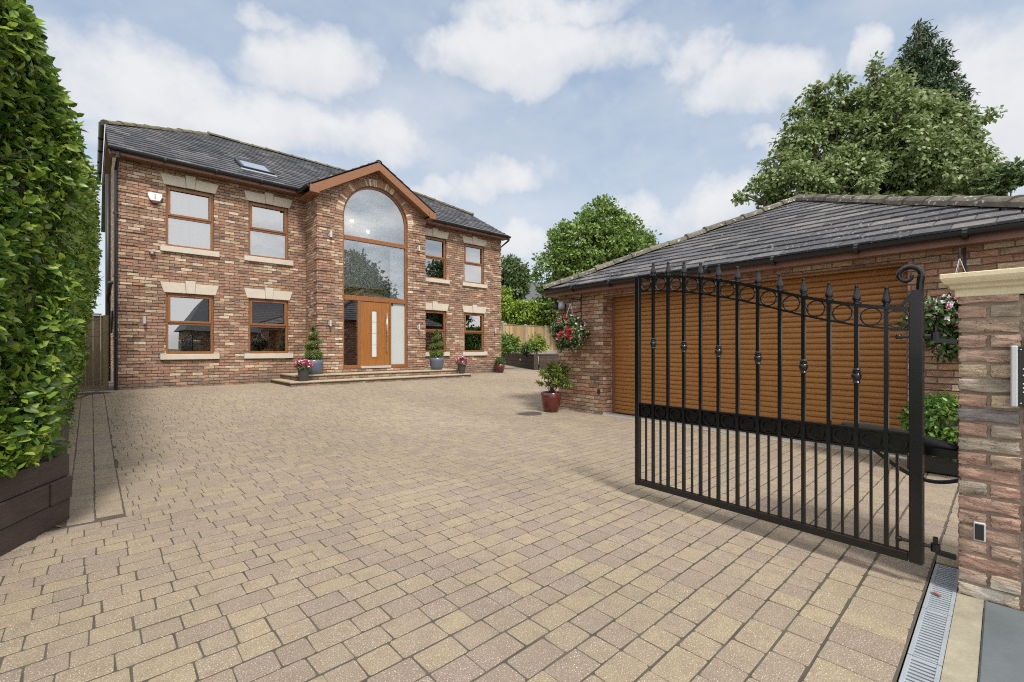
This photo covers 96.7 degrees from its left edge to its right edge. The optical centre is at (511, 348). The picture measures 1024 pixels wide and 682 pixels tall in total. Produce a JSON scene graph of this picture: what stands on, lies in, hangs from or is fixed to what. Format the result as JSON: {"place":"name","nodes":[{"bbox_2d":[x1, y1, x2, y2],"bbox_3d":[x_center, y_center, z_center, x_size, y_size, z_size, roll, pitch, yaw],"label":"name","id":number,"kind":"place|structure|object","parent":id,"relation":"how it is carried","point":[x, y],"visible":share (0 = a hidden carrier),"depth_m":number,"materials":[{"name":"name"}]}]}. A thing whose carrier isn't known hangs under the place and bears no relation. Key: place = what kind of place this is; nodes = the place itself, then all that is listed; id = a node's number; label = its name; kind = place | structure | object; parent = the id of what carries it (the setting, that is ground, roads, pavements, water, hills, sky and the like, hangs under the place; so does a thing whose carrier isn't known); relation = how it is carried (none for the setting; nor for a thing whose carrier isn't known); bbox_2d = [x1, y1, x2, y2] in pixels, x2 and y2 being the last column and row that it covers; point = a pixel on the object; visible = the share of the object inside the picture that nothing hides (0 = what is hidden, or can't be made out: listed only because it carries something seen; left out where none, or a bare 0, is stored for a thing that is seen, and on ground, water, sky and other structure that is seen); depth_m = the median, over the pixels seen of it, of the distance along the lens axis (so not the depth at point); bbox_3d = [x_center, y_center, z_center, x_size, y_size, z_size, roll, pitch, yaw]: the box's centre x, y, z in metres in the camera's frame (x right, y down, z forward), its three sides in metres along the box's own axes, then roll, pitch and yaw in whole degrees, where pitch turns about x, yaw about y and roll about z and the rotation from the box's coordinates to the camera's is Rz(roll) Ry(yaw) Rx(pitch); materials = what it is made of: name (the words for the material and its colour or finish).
{"place":"outdoors","nodes":[
{"label":"outdoors","id":0,"kind":"place"},
{"bbox_2d":[0,361,958,681],"bbox_3d":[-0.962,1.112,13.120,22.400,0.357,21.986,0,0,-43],"label":"driveway","id":1,"kind":"structure","parent":0,"point":[474,528],"depth_m":2.82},
{"bbox_2d":[0,403,71,556],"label":"sleeper planter","id":2,"kind":"object","parent":1,"relation":"on","point":[34,502],"visible":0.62,"depth_m":3.06,"materials":[{"name":"brown wood"}]},
{"bbox_2d":[0,0,107,477],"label":"laurel hedge","id":3,"kind":"object","parent":2,"relation":"in","point":[50,237],"visible":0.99,"depth_m":3.09,"materials":[{"name":"green plant"}]},
{"bbox_2d":[78,313,108,389],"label":"side gate","id":4,"kind":"structure","parent":1,"relation":"on","point":[98,361],"depth_m":10.28,"materials":[{"name":"brown wood"}]},
{"bbox_2d":[76,392,111,394],"bbox_3d":[-8.742,0.941,9.486,0.600,0.028,0.600,0,0,-43],"label":"manhole cover","id":5,"kind":"object","parent":1,"relation":"on","point":[92,393],"visible":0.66,"depth_m":9.42,"materials":[{"name":"metal"}]},
{"bbox_2d":[97,119,510,389],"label":"brick house","id":6,"kind":"structure","parent":1,"relation":"on","point":[229,261],"depth_m":12.57,"materials":[{"name":"brown brick"}]},
{"bbox_2d":[160,281,219,359],"bbox_3d":[-7.941,-0.692,11.231,1.199,1.915,0.282,0,0,-43],"label":"window","id":7,"kind":"structure","parent":6,"relation":"in","point":[191,288],"depth_m":11.24,"materials":[{"name":"brown wood"}]},
{"bbox_2d":[160,173,219,257],"bbox_3d":[-7.939,-3.268,11.228,1.199,1.905,0.276,0,0,-43],"label":"window","id":8,"kind":"structure","parent":6,"relation":"in","point":[189,213],"depth_m":11.25,"materials":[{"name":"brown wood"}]},
{"bbox_2d":[244,287,292,358],"bbox_3d":[-6.650,-0.692,12.424,1.214,1.915,0.282,0,0,-43],"label":"window","id":9,"kind":"structure","parent":6,"relation":"in","point":[264,296],"depth_m":12.43,"materials":[{"name":"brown wood"}]},
{"bbox_2d":[244,190,292,265],"bbox_3d":[-6.648,-3.268,12.421,1.214,1.905,0.276,0,0,-43],"label":"window","id":10,"kind":"structure","parent":6,"relation":"in","point":[267,224],"depth_m":12.46,"materials":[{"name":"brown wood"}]},
{"bbox_2d":[343,187,406,368],"bbox_3d":[-4.189,-2.107,13.699,2.077,5.373,0.414,0,0,-43],"label":"entrance window","id":11,"kind":"structure","parent":6,"relation":"in","point":[397,307],"depth_m":13.65,"materials":[{"name":"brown wood"}]},
{"bbox_2d":[360,301,390,367],"bbox_3d":[-4.058,-0.405,13.541,0.945,1.960,0.156,0,0,-43],"label":"front door","id":12,"kind":"structure","parent":6,"relation":"in","point":[374,315],"depth_m":13.55,"materials":[{"name":"brown wood"}]},
{"bbox_2d":[425,301,449,355],"bbox_3d":[-2.725,-0.692,15.982,1.209,1.915,0.179,0,0,-43],"label":"window","id":13,"kind":"structure","parent":6,"relation":"in","point":[430,307],"depth_m":16.10,"materials":[{"name":"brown wood"}]},
{"bbox_2d":[425,228,449,283],"bbox_3d":[-2.725,-3.268,15.982,1.209,1.905,0.179,0,0,-43],"label":"window","id":14,"kind":"structure","parent":6,"relation":"in","point":[433,232],"depth_m":16.05,"materials":[{"name":"brown wood"}]},
{"bbox_2d":[462,305,486,355],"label":"window","id":15,"kind":"structure","parent":6,"relation":"in","point":[473,310],"depth_m":17.14,"materials":[{"name":"brown wood"}]},
{"bbox_2d":[462,236,486,288],"bbox_3d":[-1.427,-3.268,17.182,1.174,1.905,0.179,0,0,-43],"label":"window","id":16,"kind":"structure","parent":6,"relation":"in","point":[469,240],"depth_m":17.14,"materials":[{"name":"brown wood"}]},
{"bbox_2d":[271,368,471,386],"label":"entrance steps","id":17,"kind":"structure","parent":1,"relation":"on","point":[290,379],"depth_m":12.76,"materials":[{"name":"beige stone"}]},
{"bbox_2d":[293,359,313,380],"bbox_3d":[-5.293,0.541,11.545,0.485,0.563,0.474,0,0,-43],"label":"flower pot","id":18,"kind":"object","parent":17,"relation":"on","point":[303,372],"visible":1,"depth_m":11.44,"materials":[{"name":"ceramic"}]},
{"bbox_2d":[303,323,323,374],"bbox_3d":[-5.265,0.004,12.089,0.531,1.355,0.537,0,0,-43],"label":"spiral topiary","id":19,"kind":"object","parent":17,"relation":"on","point":[313,354],"visible":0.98,"depth_m":11.97,"materials":[{"name":"green plant"}]},
{"bbox_2d":[429,329,444,369],"bbox_3d":[-2.448,0.007,14.766,0.530,1.350,0.554,0,0,-43],"label":"spiral topiary","id":20,"kind":"object","parent":17,"relation":"on","point":[436,352],"visible":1,"depth_m":14.63,"materials":[{"name":"green plant"}]},
{"bbox_2d":[455,356,467,373],"bbox_3d":[-1.667,0.535,15.019,0.475,0.576,0.469,0,0,-43],"label":"flower pot","id":21,"kind":"object","parent":17,"relation":"on","point":[461,363],"visible":1,"depth_m":14.93,"materials":[{"name":"plant"}]},
{"bbox_2d":[495,356,505,372],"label":"ball plant","id":22,"kind":"object","parent":1,"relation":"on","point":[500,365],"visible":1,"depth_m":17.49,"materials":[{"name":"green plant"}]},
{"bbox_2d":[501,253,532,302],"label":"broadleaf tree","id":23,"kind":"object","parent":1,"relation":"on","point":[515,277],"visible":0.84,"depth_m":43.22,"materials":[{"name":"green plant"}]},
{"bbox_2d":[515,411,541,415],"bbox_3d":[0.312,1.265,8.841,0.540,0.028,0.540,0,0,-43],"label":"manhole cover","id":24,"kind":"object","parent":1,"relation":"on","point":[529,413],"visible":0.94,"depth_m":8.77,"materials":[{"name":"metal"}]},
{"bbox_2d":[501,323,558,353],"bbox_3d":[-0.537,-0.295,27.761,15.000,2.530,0.120,0,0,-43],"label":"board fence","id":25,"kind":"object","parent":1,"relation":"on","point":[523,332],"visible":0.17,"depth_m":29.36,"materials":[{"name":"brown wood"}]},
{"bbox_2d":[501,353,558,369],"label":"sleeper retaining wall","id":26,"kind":"structure","parent":1,"relation":"on","point":[529,361],"depth_m":20.79,"materials":[{"name":"brown wood"}]},
{"bbox_2d":[501,331,521,356],"bbox_3d":[-0.290,-0.214,20.836,1.630,1.247,1.451,0,0,-43],"label":"leafy shrub","id":27,"kind":"object","parent":26,"relation":"on","point":[508,346],"visible":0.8,"depth_m":20.66,"materials":[{"name":"green plant"}]},
{"bbox_2d":[520,342,532,356],"bbox_3d":[0.639,0.035,21.472,0.746,0.732,0.753,0,0,-43],"label":"young shrub","id":28,"kind":"object","parent":26,"relation":"on","point":[526,348],"visible":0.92,"depth_m":21.38,"materials":[{"name":"green plant"}]},
{"bbox_2d":[535,358,574,412],"bbox_3d":[0.844,0.719,9.112,0.791,1.089,0.733,0,0,-43],"label":"potted shrub","id":29,"kind":"object","parent":1,"relation":"on","point":[551,398],"visible":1,"depth_m":8.99,"materials":[{"name":"green plant"}]},
{"bbox_2d":[539,193,1023,458],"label":"brick garage","id":30,"kind":"structure","parent":1,"relation":"on","point":[869,245],"depth_m":6.54,"materials":[{"name":"brown brick"}]},
{"bbox_2d":[548,297,591,352],"bbox_3d":[1.135,-0.469,8.959,0.848,1.142,0.838,0,0,-39],"label":"hanging basket","id":31,"kind":"object","parent":30,"relation":"attached to","point":[569,334],"visible":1,"depth_m":8.76,"materials":[{"name":"plant"}]},
{"bbox_2d":[612,265,907,428],"bbox_3d":[3.378,0.101,7.160,0.040,2.337,4.459,0,0,-39],"label":"garage door","id":32,"kind":"structure","parent":30,"relation":"in","point":[871,282],"depth_m":6.62,"materials":[{"name":"brown wood"}]},
{"bbox_2d":[896,248,965,363],"bbox_3d":[4.555,-0.448,4.677,0.861,1.263,0.898,0,0,-39],"label":"hanging basket","id":33,"kind":"object","parent":30,"relation":"attached to","point":[941,312],"visible":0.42,"depth_m":4.61,"materials":[{"name":"plant"}]},
{"bbox_2d":[730,51,1007,209],"bbox_3d":[15.388,-5.736,19.753,12.115,14.412,5.331,0,0,6],"label":"broadleaf tree","id":34,"kind":"object","parent":1,"relation":"on","point":[925,139],"visible":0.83,"depth_m":18.88,"materials":[{"name":"green plant"}]},
{"bbox_2d":[898,564,958,681],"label":"drain channel","id":35,"kind":"object","parent":1,"relation":"in","point":[925,658],"visible":0.98,"depth_m":2.05,"materials":[{"name":"grey metal"}]},
{"bbox_2d":[896,389,960,476],"bbox_3d":[4.483,0.833,4.610,0.776,0.854,0.967,0,0,-43],"label":"trough shrub","id":36,"kind":"object","parent":1,"relation":"on","point":[942,420],"visible":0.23,"depth_m":4.53,"materials":[{"name":"green plant"}]},
{"bbox_2d":[884,18,980,194],"bbox_3d":[21.792,-7.941,23.982,4.715,18.822,4.599,0,0,-43],"label":"conifer tree","id":37,"kind":"object","parent":1,"relation":"on","point":[932,70],"visible":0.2,"depth_m":23.43,"materials":[{"name":"green plant"}]},
{"bbox_2d":[940,592,983,681],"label":"kerb strip","id":38,"kind":"object","parent":1,"relation":"on","point":[961,662],"visible":1,"depth_m":1.96,"materials":[{"name":"beige concrete"}]},
{"bbox_2d":[970,156,1023,195],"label":"tree","id":39,"kind":"object","parent":1,"relation":"on","point":[1004,180],"visible":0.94,"depth_m":16.78,"materials":[{"name":"green plant"}]},
{"bbox_2d":[25,0,1023,315],"label":"sky","id":40,"kind":"structure","parent":0,"point":[515,115],"materials":[{"name":"blue"}]},
{"bbox_2d":[501,282,558,360],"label":"distant house","id":41,"kind":"structure","parent":0,"point":[532,292],"depth_m":52.95,"materials":[{"name":"grey concrete"}]},
{"bbox_2d":[977,607,983,681],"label":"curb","id":42,"kind":"structure","parent":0,"point":[980,645],"depth_m":1.99,"materials":[{"name":"grey concrete"}]},
{"bbox_2d":[939,267,1023,611],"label":"gate pillar","id":43,"kind":"structure","parent":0,"point":[990,514],"depth_m":2.27,"materials":[{"name":"brick"}]},
{"bbox_2d":[635,262,956,565],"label":"iron gate","id":44,"kind":"structure","parent":43,"relation":"attached to","point":[886,440],"depth_m":2.88,"materials":[{"name":"black metal"}]},
{"bbox_2d":[841,422,958,483],"bbox_3d":[2.217,0.615,2.700,0.675,0.309,0.180,0,0,45],"label":"planter","id":45,"kind":"object","parent":43,"relation":"attached to","point":[938,447],"visible":0.46,"depth_m":2.52,"materials":[{"name":"black plastic"}]},
{"bbox_2d":[978,601,1023,681],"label":"pavement","id":46,"kind":"structure","parent":0,"point":[1002,650],"depth_m":1.93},
{"label":"flower bed","id":47,"kind":"structure","parent":0,"visible":0},
{"bbox_2d":[501,286,555,326],"bbox_3d":[0.925,-1.617,30.978,4.814,5.373,2.767,0,0,-2],"label":"lime shrub","id":48,"kind":"object","parent":47,"relation":"on","point":[518,312],"visible":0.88,"depth_m":30.39,"materials":[{"name":"green plant"}]},
{"bbox_2d":[522,332,549,353],"bbox_3d":[1.078,-0.231,22.823,1.771,1.252,1.175,0,0,-43],"label":"leafy shrub","id":49,"kind":"object","parent":47,"relation":"on","point":[536,343],"visible":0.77,"depth_m":22.76,"materials":[{"name":"green plant"}]},
{"bbox_2d":[529,193,661,323],"bbox_3d":[6.003,-4.705,31.077,9.714,11.751,6.044,0,0,0],"label":"bushy tree","id":50,"kind":"object","parent":47,"relation":"on","point":[603,239],"visible":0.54,"depth_m":29.84,"materials":[{"name":"green plant"}]}
]}

